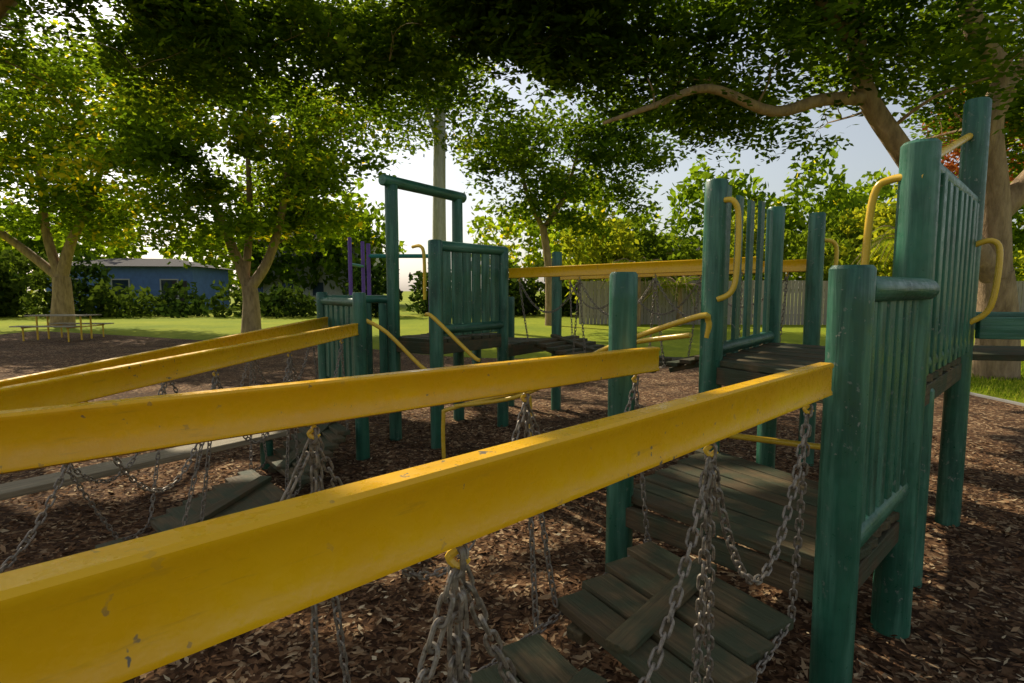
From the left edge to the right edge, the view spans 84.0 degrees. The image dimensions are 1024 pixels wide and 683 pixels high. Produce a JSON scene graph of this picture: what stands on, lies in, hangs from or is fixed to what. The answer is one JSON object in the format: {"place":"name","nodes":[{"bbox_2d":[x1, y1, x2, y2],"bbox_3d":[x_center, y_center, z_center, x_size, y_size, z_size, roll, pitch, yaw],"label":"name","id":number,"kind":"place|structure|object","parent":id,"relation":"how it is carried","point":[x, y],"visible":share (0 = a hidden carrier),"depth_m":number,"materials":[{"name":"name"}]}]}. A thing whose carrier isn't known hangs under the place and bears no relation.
{"place":"outdoors","nodes":[
{"label":"outdoors","id":0,"kind":"place"},
{"bbox_2d":[0,291,1023,402],"bbox_3d":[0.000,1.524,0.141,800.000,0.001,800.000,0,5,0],"label":"lawn","id":1,"kind":"structure","parent":0,"point":[195,327],"depth_m":22.14,"materials":[{"name":"green plant"}]},
{"bbox_2d":[0,12,222,325],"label":"park tree","id":2,"kind":"object","parent":1,"relation":"on","point":[90,210],"visible":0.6,"depth_m":21.59,"materials":[{"name":"green plant"}]},
{"bbox_2d":[46,266,229,311],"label":"walls","id":3,"kind":"structure","parent":1,"relation":"on","point":[151,276],"depth_m":38.19,"materials":[{"name":"blue paint"}]},
{"bbox_2d":[73,280,176,297],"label":"windows","id":4,"kind":"structure","parent":3,"relation":"attached to","point":[125,283],"depth_m":37.83,"materials":[{"name":"black glass"}]},
{"bbox_2d":[78,279,178,298],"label":"window frames","id":5,"kind":"structure","parent":3,"relation":"attached to","point":[129,283],"depth_m":38.08,"materials":[{"name":"white"}]},
{"bbox_2d":[72,258,231,269],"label":"roof","id":6,"kind":"structure","parent":3,"relation":"on","point":[138,262],"depth_m":39.18,"materials":[{"name":"tile"}]},
{"bbox_2d":[172,281,186,309],"bbox_3d":[-22.387,-3.065,38.402,0.900,2.050,0.050,-1,5,-9],"label":"door","id":7,"kind":"structure","parent":3,"relation":"attached to","point":[184,284],"depth_m":38.35,"materials":[{"name":"wood"}]},
{"bbox_2d":[16,14,413,332],"bbox_3d":[-9.153,-5.093,19.267,11.078,10.036,9.131,0,5,0],"label":"park tree","id":8,"kind":"object","parent":1,"relation":"on","point":[308,168],"visible":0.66,"depth_m":17.82,"materials":[{"name":"green plant"}]},
{"bbox_2d":[0,0,479,148],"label":"shade tree","id":9,"kind":"object","parent":1,"relation":"on","point":[180,41],"visible":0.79,"depth_m":10.22,"materials":[{"name":"green plant"}]},
{"bbox_2d":[251,241,383,305],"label":"walls","id":10,"kind":"structure","parent":1,"relation":"on","point":[335,291],"depth_m":51.72,"materials":[{"name":"blue paint"}]},
{"bbox_2d":[263,250,354,296],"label":"window frames","id":11,"kind":"structure","parent":10,"relation":"attached to","point":[312,282],"depth_m":51.69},
{"bbox_2d":[252,251,352,295],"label":"windows","id":12,"kind":"structure","parent":11,"relation":"in","point":[319,287],"depth_m":51.73,"materials":[{"name":"black glass"}]},
{"bbox_2d":[254,224,385,247],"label":"roof","id":13,"kind":"structure","parent":10,"relation":"on","point":[321,239],"depth_m":52.15,"materials":[{"name":"tile"}]},
{"bbox_2d":[0,249,742,317],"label":"background shrubs","id":14,"kind":"object","parent":1,"relation":"on","point":[16,298],"visible":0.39,"depth_m":31.35,"materials":[{"name":"green plant"}]},
{"bbox_2d":[323,0,521,240],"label":"gum tree","id":15,"kind":"object","parent":1,"relation":"on","point":[439,204],"visible":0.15,"depth_m":22.16,"materials":[{"name":"green plant"}]},
{"bbox_2d":[0,331,1023,682],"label":"bark mulch","id":16,"kind":"object","parent":1,"relation":"on","point":[996,425],"visible":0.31,"depth_m":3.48,"materials":[{"name":"brown wood"}]},
{"bbox_2d":[9,314,113,341],"bbox_3d":[-13.400,-0.423,17.028,1.800,0.755,1.720,0,5,0],"label":"picnic table","id":17,"kind":"object","parent":16,"relation":"on","point":[61,324],"visible":0.97,"depth_m":16.86,"materials":[{"name":"brown wood"}]},
{"bbox_2d":[0,430,288,500],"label":"balance plank","id":18,"kind":"object","parent":16,"relation":"on","point":[18,488],"visible":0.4,"depth_m":4.03,"materials":[{"name":"grey wood"}]},
{"bbox_2d":[0,317,358,572],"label":"chain bridge","id":19,"kind":"structure","parent":16,"relation":"on","point":[250,488],"depth_m":3.28,"materials":[{"name":"yellow paint"}]},
{"bbox_2d":[347,237,428,300],"bbox_3d":[-2.975,-1.167,14.554,2.050,2.850,1.300,0,5,0],"label":"climbing frame","id":20,"kind":"object","parent":16,"relation":"on","point":[369,256],"visible":0.38,"depth_m":13.87,"materials":[{"name":"purple paint"}]},
{"bbox_2d":[0,347,833,682],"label":"chain bridge","id":21,"kind":"structure","parent":16,"relation":"on","point":[644,611],"depth_m":0.97,"materials":[{"name":"yellow paint"}]},
{"bbox_2d":[316,174,711,460],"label":"playground tower","id":22,"kind":"structure","parent":16,"relation":"on","point":[458,265],"depth_m":5.55,"materials":[{"name":"green paint"}]},
{"bbox_2d":[509,257,806,372],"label":"chain bridge","id":23,"kind":"structure","parent":22,"relation":"attached to","point":[557,345],"depth_m":5.43,"materials":[{"name":"yellow paint"}]},
{"bbox_2d":[605,97,1023,682],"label":"playground tower","id":24,"kind":"structure","parent":16,"relation":"on","point":[900,350],"depth_m":2.47,"materials":[{"name":"green paint"}]},
{"bbox_2d":[970,392,1023,405],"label":"garden edging","id":25,"kind":"object","parent":16,"relation":"on","point":[997,399],"visible":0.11,"depth_m":7.70,"materials":[{"name":"concrete"}]},
{"bbox_2d":[0,144,1023,300],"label":"background trees","id":26,"kind":"object","parent":1,"relation":"on","point":[838,197],"visible":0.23,"depth_m":48.25,"materials":[{"name":"green plant"}]},
{"bbox_2d":[402,80,691,325],"bbox_3d":[1.396,-5.869,23.541,11.213,10.769,7.734,0,5,0],"label":"park tree","id":27,"kind":"object","parent":1,"relation":"on","point":[605,151],"visible":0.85,"depth_m":22.48,"materials":[{"name":"green plant"}]},
{"bbox_2d":[235,0,1023,379],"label":"shade tree","id":28,"kind":"object","parent":1,"relation":"on","point":[567,48],"visible":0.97,"depth_m":8.84,"materials":[{"name":"green plant"}]},
{"bbox_2d":[600,257,682,325],"bbox_3d":[5.234,-2.010,23.549,3.475,2.889,3.577,0,5,0],"label":"palm tree","id":29,"kind":"object","parent":1,"relation":"on","point":[639,293],"visible":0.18,"depth_m":23.25,"materials":[{"name":"green plant"}]},
{"bbox_2d":[641,275,700,325],"bbox_3d":[6.944,-1.689,23.836,3.216,2.202,3.234,0,5,0],"label":"palm tree","id":30,"kind":"object","parent":1,"relation":"on","point":[683,281],"visible":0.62,"depth_m":23.66,"materials":[{"name":"green plant"}]},
{"bbox_2d":[556,182,1023,308],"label":"boundary shrubs","id":31,"kind":"object","parent":1,"relation":"on","point":[604,249],"visible":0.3,"depth_m":28.56,"materials":[{"name":"green plant"}]},
{"bbox_2d":[579,280,1023,324],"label":"wooden fence","id":32,"kind":"object","parent":1,"relation":"on","point":[598,317],"visible":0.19,"depth_m":24.57,"materials":[{"name":"grey wood"}]},
{"bbox_2d":[851,225,894,267],"bbox_3d":[15.422,-2.523,22.360,3.783,4.126,3.924,0,5,0],"label":"palm tree","id":33,"kind":"object","parent":1,"relation":"on","point":[884,240],"visible":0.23,"depth_m":22.71,"materials":[{"name":"green plant"}]},
{"bbox_2d":[922,83,1023,181],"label":"flowering tree","id":34,"kind":"object","parent":1,"relation":"on","point":[952,166],"visible":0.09,"depth_m":16.82,"materials":[{"name":"red plant"}]},
{"bbox_2d":[0,0,1023,290],"label":"sky","id":35,"kind":"structure","parent":0,"point":[415,210],"materials":[{"name":"white"}]},
{"bbox_2d":[970,361,1023,401],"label":"grass","id":36,"kind":"structure","parent":0,"point":[978,388],"depth_m":8.73,"materials":[{"name":"green plant"}]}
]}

